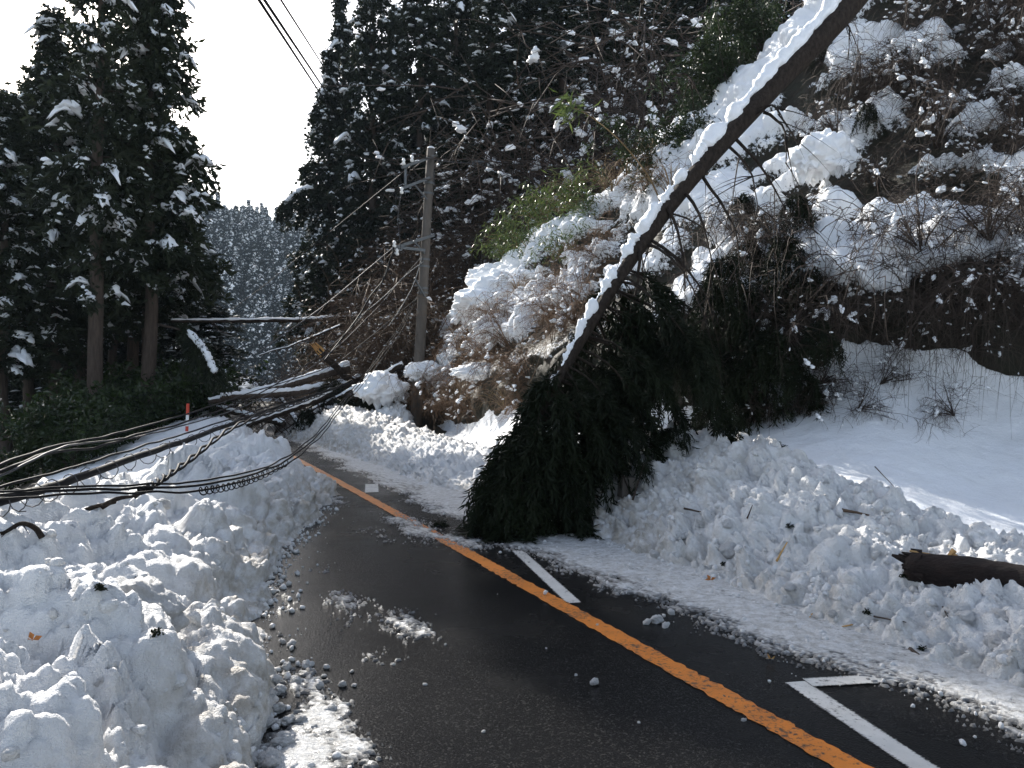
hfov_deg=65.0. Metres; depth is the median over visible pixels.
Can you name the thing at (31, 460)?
fallen cable
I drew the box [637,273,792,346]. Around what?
hanging vine
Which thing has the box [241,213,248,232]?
conifer tree
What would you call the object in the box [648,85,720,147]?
evergreen shrub
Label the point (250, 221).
conifer tree
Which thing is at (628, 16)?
cedar tree
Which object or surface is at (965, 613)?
snow lump
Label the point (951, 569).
broken log
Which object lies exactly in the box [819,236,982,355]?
bare shrub
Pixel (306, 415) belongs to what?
cedar bough
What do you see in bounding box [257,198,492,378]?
bare shrub
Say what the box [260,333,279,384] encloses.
conifer tree
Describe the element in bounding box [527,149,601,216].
bamboo clump
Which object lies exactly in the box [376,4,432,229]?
cedar tree
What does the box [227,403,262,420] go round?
brush pile
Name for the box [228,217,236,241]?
conifer tree
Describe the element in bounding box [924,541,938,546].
snow lump
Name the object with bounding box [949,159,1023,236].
bare shrub
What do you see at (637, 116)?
bare tree
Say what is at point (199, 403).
evergreen shrub
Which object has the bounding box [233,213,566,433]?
hillside
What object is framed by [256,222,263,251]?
conifer tree
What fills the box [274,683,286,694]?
snow lump
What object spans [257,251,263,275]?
conifer tree
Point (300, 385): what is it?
bare shrub
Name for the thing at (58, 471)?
fallen cable
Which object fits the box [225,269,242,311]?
conifer tree
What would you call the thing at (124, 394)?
evergreen shrub
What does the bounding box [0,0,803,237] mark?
sky
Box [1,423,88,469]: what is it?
evergreen shrub
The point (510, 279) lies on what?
bare shrub
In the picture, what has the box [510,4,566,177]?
cedar tree
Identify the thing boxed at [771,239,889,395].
bare shrub
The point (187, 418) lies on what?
snow marker
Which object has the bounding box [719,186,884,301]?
bare shrub
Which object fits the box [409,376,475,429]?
bare shrub
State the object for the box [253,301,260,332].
conifer tree
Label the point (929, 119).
bare shrub
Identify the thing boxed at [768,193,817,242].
cedar bough
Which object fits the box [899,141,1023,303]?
bare shrub
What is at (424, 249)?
utility pole
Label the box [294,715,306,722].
snow lump
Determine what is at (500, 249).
bamboo clump
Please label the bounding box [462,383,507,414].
dry grass tuft
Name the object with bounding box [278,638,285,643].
snow lump
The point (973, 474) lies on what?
hillside
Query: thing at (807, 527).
snow lump
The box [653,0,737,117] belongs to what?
cedar tree
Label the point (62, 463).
evergreen shrub
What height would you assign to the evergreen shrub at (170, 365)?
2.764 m
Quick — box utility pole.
[391,146,434,426]
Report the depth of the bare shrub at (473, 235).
30.97 m
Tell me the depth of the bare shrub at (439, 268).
29.43 m
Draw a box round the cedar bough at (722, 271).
[688,251,763,328]
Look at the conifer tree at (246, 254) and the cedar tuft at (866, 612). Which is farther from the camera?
the conifer tree at (246, 254)
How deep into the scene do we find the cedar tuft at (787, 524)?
6.71 m
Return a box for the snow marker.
[185,404,189,430]
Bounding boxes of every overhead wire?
[257,0,333,113]
[263,0,334,104]
[280,0,335,84]
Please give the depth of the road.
4.41 m
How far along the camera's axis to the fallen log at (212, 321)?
28.50 m
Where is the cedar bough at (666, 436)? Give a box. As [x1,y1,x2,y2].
[647,427,698,455]
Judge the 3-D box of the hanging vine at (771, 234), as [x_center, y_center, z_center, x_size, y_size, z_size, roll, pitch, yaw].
[4.106,-0.992,10.937,4.158,2.538,1.431,0,0,0]
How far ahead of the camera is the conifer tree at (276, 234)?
226.34 m
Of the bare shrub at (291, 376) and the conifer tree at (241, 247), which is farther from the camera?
the conifer tree at (241, 247)
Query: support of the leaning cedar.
on the hillside at (973, 474)
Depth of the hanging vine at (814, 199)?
12.78 m
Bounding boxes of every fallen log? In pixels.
[171,314,363,349]
[208,360,349,434]
[214,405,288,435]
[220,379,356,419]
[243,374,360,433]
[259,324,356,372]
[268,397,303,436]
[296,361,402,415]
[309,343,363,385]
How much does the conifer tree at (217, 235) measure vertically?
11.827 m
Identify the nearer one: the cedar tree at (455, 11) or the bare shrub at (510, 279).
the bare shrub at (510, 279)
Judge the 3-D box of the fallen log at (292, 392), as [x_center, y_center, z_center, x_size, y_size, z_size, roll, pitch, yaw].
[-6.252,0.677,25.203,2.301,1.832,5.352,0,0,31]
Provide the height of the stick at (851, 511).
0.060 m
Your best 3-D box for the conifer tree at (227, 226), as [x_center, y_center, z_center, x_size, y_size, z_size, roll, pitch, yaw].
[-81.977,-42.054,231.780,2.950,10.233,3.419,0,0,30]
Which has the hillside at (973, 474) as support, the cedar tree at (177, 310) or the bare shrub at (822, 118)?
the bare shrub at (822, 118)
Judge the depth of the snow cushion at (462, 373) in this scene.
18.69 m
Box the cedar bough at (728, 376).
[689,359,762,434]
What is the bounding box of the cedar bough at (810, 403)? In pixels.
[769,371,829,426]
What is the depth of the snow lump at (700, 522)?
7.31 m
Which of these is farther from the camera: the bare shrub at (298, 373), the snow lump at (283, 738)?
the bare shrub at (298, 373)
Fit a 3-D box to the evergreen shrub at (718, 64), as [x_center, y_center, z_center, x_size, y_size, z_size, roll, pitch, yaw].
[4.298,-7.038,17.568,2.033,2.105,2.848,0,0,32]
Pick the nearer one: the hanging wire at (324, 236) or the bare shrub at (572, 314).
the bare shrub at (572, 314)
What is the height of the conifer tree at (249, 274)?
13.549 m
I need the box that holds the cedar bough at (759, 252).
[723,240,772,295]
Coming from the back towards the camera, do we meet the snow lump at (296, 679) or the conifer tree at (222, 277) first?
the conifer tree at (222, 277)
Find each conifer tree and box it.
[199,211,208,241]
[206,219,217,253]
[207,195,213,219]
[208,240,214,260]
[212,212,217,235]
[215,193,221,211]
[215,228,219,251]
[215,248,220,258]
[215,274,227,323]
[216,211,225,244]
[217,236,224,258]
[221,270,227,294]
[222,253,229,273]
[222,307,238,366]
[223,205,228,226]
[223,231,229,252]
[225,221,229,235]
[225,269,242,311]
[226,230,235,252]
[226,240,233,269]
[226,282,240,345]
[228,207,233,226]
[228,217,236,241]
[231,246,243,295]
[232,205,239,240]
[232,310,239,349]
[235,266,245,309]
[235,295,242,347]
[235,336,251,377]
[236,208,244,240]
[236,223,243,252]
[239,234,244,264]
[239,304,251,351]
[240,231,252,277]
[240,257,247,294]
[240,281,250,317]
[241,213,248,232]
[242,262,253,310]
[244,314,262,379]
[245,199,252,213]
[247,211,254,228]
[247,265,261,302]
[248,205,253,214]
[248,226,252,240]
[248,292,253,313]
[249,229,259,261]
[250,323,267,383]
[252,252,259,265]
[253,212,258,232]
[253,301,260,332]
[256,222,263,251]
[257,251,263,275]
[257,266,268,300]
[257,297,262,310]
[258,301,274,357]
[259,207,264,221]
[260,230,272,268]
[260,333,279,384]
[261,214,266,233]
[262,237,273,282]
[264,207,269,224]
[265,268,272,299]
[266,221,272,230]
[267,295,273,328]
[268,280,275,309]
[269,223,278,257]
[271,248,284,286]
[271,287,287,337]
[271,322,278,360]
[273,207,279,227]
[274,227,279,249]
[274,322,287,380]
[275,268,284,298]
[277,225,281,242]
[279,222,286,243]
[279,232,285,250]
[279,239,285,263]
[280,331,296,378]
[282,259,291,302]
[282,311,288,346]
[283,287,290,314]
[285,228,294,259]
[286,216,297,243]
[287,244,296,265]
[287,252,293,288]
[289,269,296,310]
[291,294,299,339]
[293,324,314,373]
[297,228,303,256]
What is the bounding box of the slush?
[252,424,1023,767]
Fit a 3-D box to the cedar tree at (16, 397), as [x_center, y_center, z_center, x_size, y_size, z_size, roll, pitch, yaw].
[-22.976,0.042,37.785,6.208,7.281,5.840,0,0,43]
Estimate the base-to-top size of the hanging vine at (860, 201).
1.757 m
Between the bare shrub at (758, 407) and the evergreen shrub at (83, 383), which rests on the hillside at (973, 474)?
the bare shrub at (758, 407)
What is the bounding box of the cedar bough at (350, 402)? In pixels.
[332,394,357,408]
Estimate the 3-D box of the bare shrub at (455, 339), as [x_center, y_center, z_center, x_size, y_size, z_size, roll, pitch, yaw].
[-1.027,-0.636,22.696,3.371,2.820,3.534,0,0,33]
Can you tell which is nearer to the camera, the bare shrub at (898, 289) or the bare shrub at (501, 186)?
the bare shrub at (898, 289)
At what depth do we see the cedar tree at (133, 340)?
29.31 m
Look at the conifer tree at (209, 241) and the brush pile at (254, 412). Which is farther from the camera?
the conifer tree at (209, 241)
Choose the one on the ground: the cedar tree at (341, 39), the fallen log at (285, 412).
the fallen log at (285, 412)
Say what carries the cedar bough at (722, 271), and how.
on the hillside at (973, 474)
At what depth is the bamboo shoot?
15.63 m
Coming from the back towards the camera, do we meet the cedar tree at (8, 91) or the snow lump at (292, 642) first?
the cedar tree at (8, 91)
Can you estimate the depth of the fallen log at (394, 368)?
24.96 m
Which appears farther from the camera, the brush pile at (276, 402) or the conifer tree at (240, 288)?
the conifer tree at (240, 288)
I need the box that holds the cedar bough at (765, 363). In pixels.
[727,326,824,423]
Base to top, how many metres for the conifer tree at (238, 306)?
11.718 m
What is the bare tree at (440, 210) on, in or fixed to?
on the hillside at (429, 423)
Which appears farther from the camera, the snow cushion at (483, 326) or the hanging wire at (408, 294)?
the hanging wire at (408, 294)
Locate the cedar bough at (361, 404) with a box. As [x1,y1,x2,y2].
[353,397,382,410]
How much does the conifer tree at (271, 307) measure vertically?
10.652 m
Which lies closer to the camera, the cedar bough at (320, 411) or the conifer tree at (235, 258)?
the cedar bough at (320, 411)
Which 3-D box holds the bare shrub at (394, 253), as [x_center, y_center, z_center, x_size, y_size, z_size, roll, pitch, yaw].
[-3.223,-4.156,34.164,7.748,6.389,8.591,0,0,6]
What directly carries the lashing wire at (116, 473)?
attached to the fallen cable at (80, 476)
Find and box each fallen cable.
[0,249,393,472]
[0,261,417,476]
[0,289,420,492]
[0,290,420,496]
[0,294,418,500]
[0,296,418,466]
[0,379,352,505]
[0,380,342,488]
[135,394,324,494]
[137,393,322,493]
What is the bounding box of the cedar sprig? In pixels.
[632,458,658,500]
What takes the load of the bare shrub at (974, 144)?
on the hillside at (973, 474)
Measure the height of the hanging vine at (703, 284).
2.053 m
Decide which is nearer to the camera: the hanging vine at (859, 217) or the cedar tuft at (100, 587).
the cedar tuft at (100, 587)
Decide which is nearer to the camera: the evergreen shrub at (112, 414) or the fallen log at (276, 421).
the evergreen shrub at (112, 414)
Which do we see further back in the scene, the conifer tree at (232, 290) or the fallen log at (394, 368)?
the conifer tree at (232, 290)
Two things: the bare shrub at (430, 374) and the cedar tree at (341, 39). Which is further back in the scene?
the cedar tree at (341, 39)
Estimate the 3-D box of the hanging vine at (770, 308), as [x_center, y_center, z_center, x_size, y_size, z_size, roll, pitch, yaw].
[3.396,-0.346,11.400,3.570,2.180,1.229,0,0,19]
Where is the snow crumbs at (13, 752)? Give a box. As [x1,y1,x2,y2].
[1,433,336,765]
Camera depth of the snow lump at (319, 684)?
4.21 m
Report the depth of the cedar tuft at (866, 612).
5.23 m
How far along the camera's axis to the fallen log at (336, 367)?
25.38 m
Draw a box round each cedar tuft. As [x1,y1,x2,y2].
[92,582,107,591]
[150,627,164,638]
[431,518,451,526]
[785,521,793,528]
[862,608,871,614]
[917,644,926,650]
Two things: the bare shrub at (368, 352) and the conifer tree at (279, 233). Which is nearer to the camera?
the bare shrub at (368, 352)
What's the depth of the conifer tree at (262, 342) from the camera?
141.84 m
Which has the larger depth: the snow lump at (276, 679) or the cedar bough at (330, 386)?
the cedar bough at (330, 386)
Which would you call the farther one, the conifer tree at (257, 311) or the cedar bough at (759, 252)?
the conifer tree at (257, 311)
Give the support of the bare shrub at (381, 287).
on the hillside at (429, 423)
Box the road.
[231,409,1023,767]
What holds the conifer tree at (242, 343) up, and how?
on the hills
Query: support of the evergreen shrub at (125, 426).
on the ground
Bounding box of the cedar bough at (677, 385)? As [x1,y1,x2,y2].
[644,338,700,425]
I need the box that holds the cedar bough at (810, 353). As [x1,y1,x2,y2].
[794,318,848,375]
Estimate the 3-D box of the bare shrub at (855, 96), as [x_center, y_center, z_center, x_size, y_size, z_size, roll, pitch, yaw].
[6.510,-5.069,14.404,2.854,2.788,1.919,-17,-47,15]
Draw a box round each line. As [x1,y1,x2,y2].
[293,456,873,767]
[365,484,378,491]
[513,550,579,602]
[785,681,936,767]
[803,675,905,685]
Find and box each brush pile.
[226,398,276,433]
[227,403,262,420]
[231,379,273,427]
[257,395,307,423]
[268,398,291,433]
[281,400,315,424]
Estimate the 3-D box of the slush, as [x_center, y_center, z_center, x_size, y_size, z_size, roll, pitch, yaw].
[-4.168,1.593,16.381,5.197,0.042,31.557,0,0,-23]
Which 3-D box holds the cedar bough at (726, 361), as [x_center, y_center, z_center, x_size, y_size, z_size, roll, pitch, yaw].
[2.569,-0.211,11.264,1.158,1.507,1.229,0,0,-40]
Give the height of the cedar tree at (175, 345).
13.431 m
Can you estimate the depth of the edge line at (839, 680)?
4.32 m
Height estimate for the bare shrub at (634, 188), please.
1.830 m
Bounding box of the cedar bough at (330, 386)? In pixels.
[309,376,353,412]
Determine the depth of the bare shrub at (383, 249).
33.32 m
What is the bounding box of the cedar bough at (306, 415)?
[287,407,315,438]
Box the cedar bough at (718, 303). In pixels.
[690,275,744,354]
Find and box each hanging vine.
[593,238,706,290]
[593,276,805,384]
[608,254,826,355]
[618,195,974,318]
[621,260,692,291]
[632,182,910,280]
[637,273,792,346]
[649,281,868,377]
[659,219,914,326]
[663,214,962,381]
[675,308,824,388]
[683,178,939,303]
[685,270,948,394]
[702,246,940,380]
[707,179,930,247]
[718,297,882,411]
[721,285,920,384]
[723,241,979,385]
[730,249,1023,425]
[732,183,995,343]
[785,283,1023,418]
[805,252,1019,384]
[806,313,1023,424]
[812,189,922,237]
[819,277,1023,410]
[834,259,1023,414]
[835,283,1023,410]
[847,203,1023,374]
[852,211,1020,332]
[855,197,1022,325]
[858,169,1023,205]
[869,253,1023,439]
[879,208,1023,352]
[888,308,1023,400]
[904,202,1023,320]
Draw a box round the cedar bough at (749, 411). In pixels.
[718,386,788,435]
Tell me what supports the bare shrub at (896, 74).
on the hillside at (973, 474)
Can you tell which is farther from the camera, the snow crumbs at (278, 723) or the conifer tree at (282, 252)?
the conifer tree at (282, 252)
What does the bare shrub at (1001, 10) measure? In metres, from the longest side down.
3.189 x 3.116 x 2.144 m
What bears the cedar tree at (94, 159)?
on the ground
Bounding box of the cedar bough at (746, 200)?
[725,192,757,231]
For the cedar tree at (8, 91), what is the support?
on the ground
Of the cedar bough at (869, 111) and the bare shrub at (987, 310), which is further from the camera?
the cedar bough at (869, 111)
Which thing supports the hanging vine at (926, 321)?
hanging from the hillside at (973, 474)
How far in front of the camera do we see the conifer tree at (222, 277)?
165.79 m
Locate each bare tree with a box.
[298,6,689,291]
[345,91,627,299]
[385,0,707,254]
[406,52,672,289]
[462,0,803,244]
[505,0,778,202]
[577,0,803,170]
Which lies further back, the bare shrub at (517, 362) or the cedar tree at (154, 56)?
the cedar tree at (154, 56)
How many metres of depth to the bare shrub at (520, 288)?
16.70 m
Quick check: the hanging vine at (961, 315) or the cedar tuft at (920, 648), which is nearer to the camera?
the cedar tuft at (920, 648)
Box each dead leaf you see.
[28,632,41,640]
[705,575,715,579]
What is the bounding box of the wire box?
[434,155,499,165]
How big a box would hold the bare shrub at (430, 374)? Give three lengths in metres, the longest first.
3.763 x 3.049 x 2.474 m
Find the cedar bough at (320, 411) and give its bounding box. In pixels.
[316,406,330,414]
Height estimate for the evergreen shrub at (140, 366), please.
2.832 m
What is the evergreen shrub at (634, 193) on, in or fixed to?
on the hillside at (973, 474)
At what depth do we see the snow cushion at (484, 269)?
21.05 m
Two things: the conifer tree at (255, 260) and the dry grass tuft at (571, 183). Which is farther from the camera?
the conifer tree at (255, 260)
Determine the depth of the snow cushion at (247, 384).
64.08 m
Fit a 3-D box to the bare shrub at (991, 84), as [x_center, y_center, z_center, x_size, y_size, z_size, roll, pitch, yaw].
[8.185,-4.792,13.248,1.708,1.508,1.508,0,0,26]
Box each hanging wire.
[227,159,418,312]
[259,247,393,351]
[323,247,394,361]
[358,261,423,317]
[389,258,421,325]
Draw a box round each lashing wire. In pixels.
[0,385,339,517]
[199,461,287,495]
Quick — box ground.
[0,448,117,489]
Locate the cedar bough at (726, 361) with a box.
[655,319,737,411]
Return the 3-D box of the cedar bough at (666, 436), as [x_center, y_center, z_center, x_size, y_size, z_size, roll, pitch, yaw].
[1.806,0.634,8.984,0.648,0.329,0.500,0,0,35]
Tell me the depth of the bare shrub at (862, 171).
12.79 m
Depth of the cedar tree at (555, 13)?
33.35 m
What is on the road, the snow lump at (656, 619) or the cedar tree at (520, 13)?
the snow lump at (656, 619)
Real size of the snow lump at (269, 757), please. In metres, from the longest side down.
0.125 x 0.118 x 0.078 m
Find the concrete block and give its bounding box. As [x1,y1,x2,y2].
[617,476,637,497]
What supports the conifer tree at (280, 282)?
on the hills
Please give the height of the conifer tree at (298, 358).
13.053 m
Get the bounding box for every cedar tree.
[0,1,124,409]
[0,87,17,379]
[0,89,103,483]
[8,342,125,411]
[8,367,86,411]
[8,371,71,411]
[16,0,160,398]
[16,75,87,411]
[50,0,238,427]
[58,61,126,381]
[66,41,218,363]
[86,328,175,367]
[104,76,170,375]
[119,59,174,375]
[123,253,264,399]
[156,118,193,364]
[165,335,184,348]
[272,46,367,371]
[303,0,377,340]
[308,0,416,337]
[362,0,476,281]
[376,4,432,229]
[412,0,502,272]
[420,0,540,261]
[441,15,496,225]
[461,0,557,214]
[502,0,621,215]
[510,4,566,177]
[554,0,630,172]
[585,0,685,192]
[585,1,655,85]
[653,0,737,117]
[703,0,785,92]
[769,0,803,31]
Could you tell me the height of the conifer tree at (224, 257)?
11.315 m
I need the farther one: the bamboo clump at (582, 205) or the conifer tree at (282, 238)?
the conifer tree at (282, 238)
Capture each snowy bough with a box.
[157,323,233,397]
[274,184,321,230]
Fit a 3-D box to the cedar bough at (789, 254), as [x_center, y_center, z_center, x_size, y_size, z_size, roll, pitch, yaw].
[3.829,-1.475,11.260,1.106,1.356,1.042,0,0,-30]
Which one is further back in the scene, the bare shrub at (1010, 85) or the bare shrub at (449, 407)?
the bare shrub at (449, 407)
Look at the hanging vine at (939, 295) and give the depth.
9.59 m
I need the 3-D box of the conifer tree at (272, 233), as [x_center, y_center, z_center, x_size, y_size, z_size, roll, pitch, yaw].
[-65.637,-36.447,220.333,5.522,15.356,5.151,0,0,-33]
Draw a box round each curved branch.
[0,521,44,538]
[84,494,139,510]
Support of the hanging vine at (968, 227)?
hanging from the hillside at (973, 474)
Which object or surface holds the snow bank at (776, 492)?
on the ground
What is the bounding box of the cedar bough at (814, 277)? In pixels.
[773,267,848,338]
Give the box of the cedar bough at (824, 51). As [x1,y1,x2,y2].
[809,41,832,72]
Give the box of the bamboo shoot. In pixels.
[545,88,660,201]
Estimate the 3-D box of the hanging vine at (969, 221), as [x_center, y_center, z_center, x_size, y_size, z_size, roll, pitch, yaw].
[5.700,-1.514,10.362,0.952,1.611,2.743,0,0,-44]
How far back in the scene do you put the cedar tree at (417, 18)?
34.48 m
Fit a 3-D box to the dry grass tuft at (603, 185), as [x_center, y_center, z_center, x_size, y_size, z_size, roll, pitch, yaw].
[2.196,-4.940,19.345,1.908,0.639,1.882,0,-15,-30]
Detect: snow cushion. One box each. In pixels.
[233,377,258,406]
[352,370,409,410]
[377,402,413,422]
[403,360,446,382]
[449,288,478,332]
[449,362,491,383]
[452,271,525,317]
[465,262,502,279]
[468,313,505,347]
[787,128,861,186]
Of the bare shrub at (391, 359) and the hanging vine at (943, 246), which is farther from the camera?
the bare shrub at (391, 359)
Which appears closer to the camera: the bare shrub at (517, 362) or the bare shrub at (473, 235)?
the bare shrub at (517, 362)
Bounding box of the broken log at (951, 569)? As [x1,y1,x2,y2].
[891,548,1023,587]
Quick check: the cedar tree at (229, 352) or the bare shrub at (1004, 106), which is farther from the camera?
the cedar tree at (229, 352)
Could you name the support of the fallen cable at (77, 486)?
attached to the utility pole
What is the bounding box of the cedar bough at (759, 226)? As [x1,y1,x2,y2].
[742,213,770,247]
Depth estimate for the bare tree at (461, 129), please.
24.00 m
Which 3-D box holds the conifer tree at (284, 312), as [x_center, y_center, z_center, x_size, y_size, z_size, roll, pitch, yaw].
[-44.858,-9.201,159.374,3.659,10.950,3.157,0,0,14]
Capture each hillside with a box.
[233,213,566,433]
[407,0,1023,534]
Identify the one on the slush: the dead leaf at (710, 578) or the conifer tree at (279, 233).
the dead leaf at (710, 578)
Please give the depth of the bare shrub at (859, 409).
10.07 m
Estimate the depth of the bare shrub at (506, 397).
15.86 m
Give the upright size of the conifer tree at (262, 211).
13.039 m
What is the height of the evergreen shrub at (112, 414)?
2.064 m
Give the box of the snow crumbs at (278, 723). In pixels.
[248,500,1023,767]
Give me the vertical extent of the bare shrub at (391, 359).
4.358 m
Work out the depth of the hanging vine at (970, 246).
10.07 m
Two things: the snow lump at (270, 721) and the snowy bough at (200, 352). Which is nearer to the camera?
the snow lump at (270, 721)
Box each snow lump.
[93,676,103,686]
[114,575,188,632]
[139,765,168,767]
[155,498,170,509]
[222,466,230,471]
[252,751,258,764]
[257,747,281,767]
[263,477,278,484]
[266,715,275,727]
[270,674,281,684]
[271,731,295,746]
[272,702,286,713]
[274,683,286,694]
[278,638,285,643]
[281,661,291,670]
[282,714,294,723]
[286,639,296,646]
[290,676,302,682]
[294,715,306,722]
[301,659,314,668]
[315,680,323,689]
[324,703,336,710]
[338,680,346,686]
[590,677,598,685]
[643,618,650,624]
[649,550,658,557]
[650,614,663,623]
[662,621,669,628]
[668,608,674,614]
[674,531,685,539]
[694,515,704,527]
[718,541,735,558]
[721,518,732,528]
[783,582,796,590]
[803,523,812,532]
[826,609,836,617]
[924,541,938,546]
[940,602,975,625]
[982,630,1009,650]
[986,608,1008,621]
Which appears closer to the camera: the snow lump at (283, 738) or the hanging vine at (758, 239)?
the snow lump at (283, 738)
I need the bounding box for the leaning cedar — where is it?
[452,0,867,543]
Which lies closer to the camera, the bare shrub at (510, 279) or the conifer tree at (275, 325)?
the bare shrub at (510, 279)
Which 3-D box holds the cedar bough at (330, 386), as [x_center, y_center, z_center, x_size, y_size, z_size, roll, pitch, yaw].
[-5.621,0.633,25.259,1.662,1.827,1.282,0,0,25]
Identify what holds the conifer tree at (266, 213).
on the hills
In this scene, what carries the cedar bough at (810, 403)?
on the hillside at (973, 474)
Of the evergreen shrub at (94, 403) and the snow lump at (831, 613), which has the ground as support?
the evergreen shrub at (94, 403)
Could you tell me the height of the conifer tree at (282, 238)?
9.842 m
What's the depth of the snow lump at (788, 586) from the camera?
5.81 m
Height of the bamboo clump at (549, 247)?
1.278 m
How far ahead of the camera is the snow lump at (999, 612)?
4.84 m
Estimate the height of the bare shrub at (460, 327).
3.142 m
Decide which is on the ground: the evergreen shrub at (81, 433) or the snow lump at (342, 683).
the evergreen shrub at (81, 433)
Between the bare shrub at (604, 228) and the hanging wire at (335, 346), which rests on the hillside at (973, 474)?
the bare shrub at (604, 228)
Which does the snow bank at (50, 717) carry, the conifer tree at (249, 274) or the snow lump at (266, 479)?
the snow lump at (266, 479)
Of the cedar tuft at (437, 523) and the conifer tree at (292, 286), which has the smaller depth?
the cedar tuft at (437, 523)
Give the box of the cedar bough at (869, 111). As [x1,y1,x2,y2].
[850,102,887,143]
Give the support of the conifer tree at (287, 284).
on the hills
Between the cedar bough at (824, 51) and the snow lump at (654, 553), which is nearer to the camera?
the snow lump at (654, 553)
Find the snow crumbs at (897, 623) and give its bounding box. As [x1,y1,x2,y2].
[399,420,1023,665]
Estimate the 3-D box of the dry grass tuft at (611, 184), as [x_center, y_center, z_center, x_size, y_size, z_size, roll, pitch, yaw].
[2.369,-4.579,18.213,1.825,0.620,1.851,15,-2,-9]
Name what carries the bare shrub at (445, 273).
on the hillside at (429, 423)
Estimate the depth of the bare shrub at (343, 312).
28.11 m
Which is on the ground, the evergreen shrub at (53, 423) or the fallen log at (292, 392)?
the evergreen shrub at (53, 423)
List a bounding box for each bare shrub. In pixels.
[251,361,322,417]
[253,342,351,406]
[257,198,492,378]
[264,347,327,402]
[264,354,360,408]
[270,279,401,410]
[272,355,321,383]
[287,319,409,397]
[292,267,454,404]
[293,238,445,370]
[298,259,447,393]
[300,321,434,398]
[304,246,438,355]
[313,216,458,313]
[313,293,409,354]
[317,206,468,410]
[326,260,454,355]
[328,259,460,358]
[328,329,437,392]
[330,235,454,311]
[338,216,480,342]
[341,196,484,301]
[349,174,499,343]
[352,227,461,306]
[353,228,465,358]
[364,173,540,276]
[367,219,496,325]
[368,182,509,321]
[378,362,453,427]
[381,270,462,344]
[389,229,456,288]
[396,332,467,409]
[401,326,445,363]
[404,213,508,290]
[408,290,466,366]
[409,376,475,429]
[414,298,503,391]
[420,340,489,416]
[425,387,482,431]
[429,315,479,385]
[430,205,495,300]
[431,281,521,385]
[438,123,566,257]
[439,189,554,272]
[446,324,530,412]
[447,269,520,339]
[456,303,554,409]
[466,263,583,388]
[477,359,529,436]
[486,258,573,328]
[501,262,618,350]
[506,248,576,306]
[511,229,622,322]
[535,190,638,284]
[566,158,639,228]
[597,143,693,224]
[663,350,816,424]
[668,190,795,262]
[685,183,883,320]
[689,366,831,431]
[713,287,870,391]
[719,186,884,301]
[719,356,822,431]
[720,237,900,394]
[745,323,878,422]
[770,86,917,164]
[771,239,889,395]
[782,325,880,422]
[791,17,937,127]
[804,23,969,133]
[804,38,941,128]
[806,140,1023,372]
[815,360,926,442]
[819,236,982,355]
[834,130,943,204]
[839,39,1023,138]
[844,13,1017,115]
[845,326,954,410]
[859,199,1023,364]
[860,0,980,55]
[866,79,1021,191]
[866,311,973,382]
[885,142,1013,203]
[893,211,1023,374]
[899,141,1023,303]
[901,0,991,28]
[902,359,1023,442]
[905,307,1023,397]
[913,0,1023,73]
[918,250,1023,354]
[925,0,1010,39]
[927,106,1021,190]
[938,81,1023,180]
[942,0,1023,70]
[943,0,1023,46]
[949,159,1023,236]
[951,53,1023,146]
[954,222,1023,333]
[956,58,1023,105]
[956,63,1023,151]
[960,260,1023,347]
[964,149,1023,271]
[964,181,1023,304]
[965,0,1023,71]
[966,185,1023,277]
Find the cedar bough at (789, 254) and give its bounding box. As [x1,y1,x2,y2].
[746,232,824,322]
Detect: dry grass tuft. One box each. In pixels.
[437,379,463,401]
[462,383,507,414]
[488,269,534,289]
[523,185,580,222]
[530,166,609,205]
[564,153,616,188]
[587,153,639,176]
[590,162,632,191]
[604,137,688,169]
[618,163,729,192]
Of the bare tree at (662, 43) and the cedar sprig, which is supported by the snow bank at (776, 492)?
the cedar sprig
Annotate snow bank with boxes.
[0,410,338,767]
[265,403,1023,688]
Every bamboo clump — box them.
[468,196,539,258]
[476,221,519,261]
[485,202,553,260]
[493,165,572,238]
[524,208,593,269]
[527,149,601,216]
[550,169,610,229]
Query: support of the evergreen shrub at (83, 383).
on the ground
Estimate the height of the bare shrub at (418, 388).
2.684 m
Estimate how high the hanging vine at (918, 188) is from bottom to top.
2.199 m
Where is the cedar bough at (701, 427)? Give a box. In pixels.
[690,403,730,432]
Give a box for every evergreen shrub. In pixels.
[0,388,131,464]
[0,391,119,473]
[0,433,46,489]
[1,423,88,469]
[11,402,102,473]
[12,434,35,470]
[16,392,135,469]
[17,394,111,462]
[20,393,112,465]
[35,411,117,468]
[39,372,86,395]
[42,371,134,431]
[47,367,175,443]
[50,362,132,401]
[81,378,193,444]
[96,389,151,453]
[103,356,194,389]
[104,356,203,425]
[107,359,186,390]
[109,399,169,445]
[114,364,165,381]
[126,366,210,393]
[149,364,262,423]
[156,343,270,409]
[171,371,230,418]
[579,106,693,187]
[604,170,661,228]
[643,57,750,113]
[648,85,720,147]
[665,0,761,109]
[700,0,790,63]
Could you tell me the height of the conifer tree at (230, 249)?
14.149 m
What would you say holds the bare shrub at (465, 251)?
on the hillside at (429, 423)
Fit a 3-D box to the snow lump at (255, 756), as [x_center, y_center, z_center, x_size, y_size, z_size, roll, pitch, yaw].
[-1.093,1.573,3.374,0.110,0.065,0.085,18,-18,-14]
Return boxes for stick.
[683,507,711,514]
[776,542,787,561]
[842,508,868,515]
[873,616,905,622]
[908,647,919,654]
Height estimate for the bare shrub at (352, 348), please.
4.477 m
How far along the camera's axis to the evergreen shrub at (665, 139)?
16.94 m
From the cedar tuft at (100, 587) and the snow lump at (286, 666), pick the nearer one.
the cedar tuft at (100, 587)
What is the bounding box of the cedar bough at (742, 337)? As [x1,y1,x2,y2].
[709,310,778,400]
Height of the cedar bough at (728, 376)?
1.356 m
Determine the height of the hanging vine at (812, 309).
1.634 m

